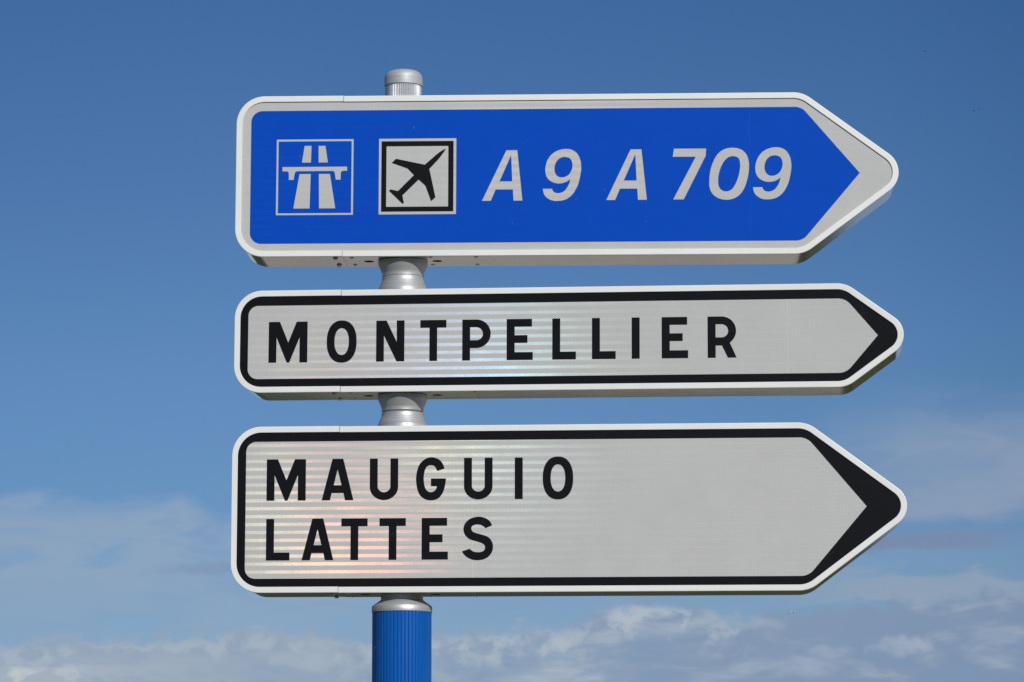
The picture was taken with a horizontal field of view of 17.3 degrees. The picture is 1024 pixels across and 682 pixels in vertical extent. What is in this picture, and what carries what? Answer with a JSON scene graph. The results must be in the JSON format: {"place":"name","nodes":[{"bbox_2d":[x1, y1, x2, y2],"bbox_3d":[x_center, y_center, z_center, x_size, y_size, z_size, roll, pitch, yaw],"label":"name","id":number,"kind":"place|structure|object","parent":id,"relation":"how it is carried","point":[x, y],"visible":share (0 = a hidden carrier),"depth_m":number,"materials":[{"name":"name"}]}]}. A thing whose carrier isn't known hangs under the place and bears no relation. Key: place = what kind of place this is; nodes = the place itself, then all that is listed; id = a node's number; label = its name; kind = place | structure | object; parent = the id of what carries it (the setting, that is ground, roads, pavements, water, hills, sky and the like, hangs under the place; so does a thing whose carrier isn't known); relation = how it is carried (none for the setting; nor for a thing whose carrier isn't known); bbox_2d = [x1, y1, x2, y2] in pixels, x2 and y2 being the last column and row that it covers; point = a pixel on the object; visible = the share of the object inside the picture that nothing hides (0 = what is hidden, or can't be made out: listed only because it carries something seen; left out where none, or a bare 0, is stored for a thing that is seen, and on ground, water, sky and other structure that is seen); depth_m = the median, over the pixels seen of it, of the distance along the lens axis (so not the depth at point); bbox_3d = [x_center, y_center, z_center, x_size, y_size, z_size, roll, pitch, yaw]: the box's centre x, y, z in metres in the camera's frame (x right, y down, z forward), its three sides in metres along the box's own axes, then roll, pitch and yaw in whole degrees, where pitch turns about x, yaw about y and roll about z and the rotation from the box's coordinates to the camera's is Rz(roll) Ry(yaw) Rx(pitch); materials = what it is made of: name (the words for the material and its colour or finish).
{"place":"outdoors","nodes":[
{"label":"outdoors","id":0,"kind":"place"},
{"bbox_2d":[0,0,1023,681],"label":"sky","id":1,"kind":"structure","parent":0,"point":[125,273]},
{"label":"ground","id":2,"kind":"structure","parent":0,"visible":0},
{"bbox_2d":[372,69,431,681],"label":"sign mast","id":3,"kind":"object","parent":2,"relation":"on","point":[401,637],"visible":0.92,"depth_m":7.91,"materials":[{"name":"blue metal"}]},
{"bbox_2d":[235,92,898,266],"bbox_3d":[0.131,-0.384,8.086,1.580,0.396,0.151,0,-9,3],"label":"direction sign","id":4,"kind":"object","parent":3,"relation":"attached to","point":[607,179],"visible":1,"depth_m":8.02,"materials":[{"name":"blue metal"}]},
{"bbox_2d":[230,422,906,597],"bbox_3d":[0.133,0.403,7.952,1.586,0.398,0.151,-1,-9,4],"label":"direction sign","id":5,"kind":"object","parent":3,"relation":"attached to","point":[696,509],"visible":1,"depth_m":7.88,"materials":[{"name":"white metal"}]},
{"bbox_2d":[234,283,903,400],"bbox_3d":[0.134,0.006,8.003,1.584,0.250,0.151,-1,-9,6],"label":"direction sign","id":6,"kind":"object","parent":3,"relation":"attached to","point":[668,341],"visible":1,"depth_m":7.94,"materials":[{"name":"white metal"}]}
]}

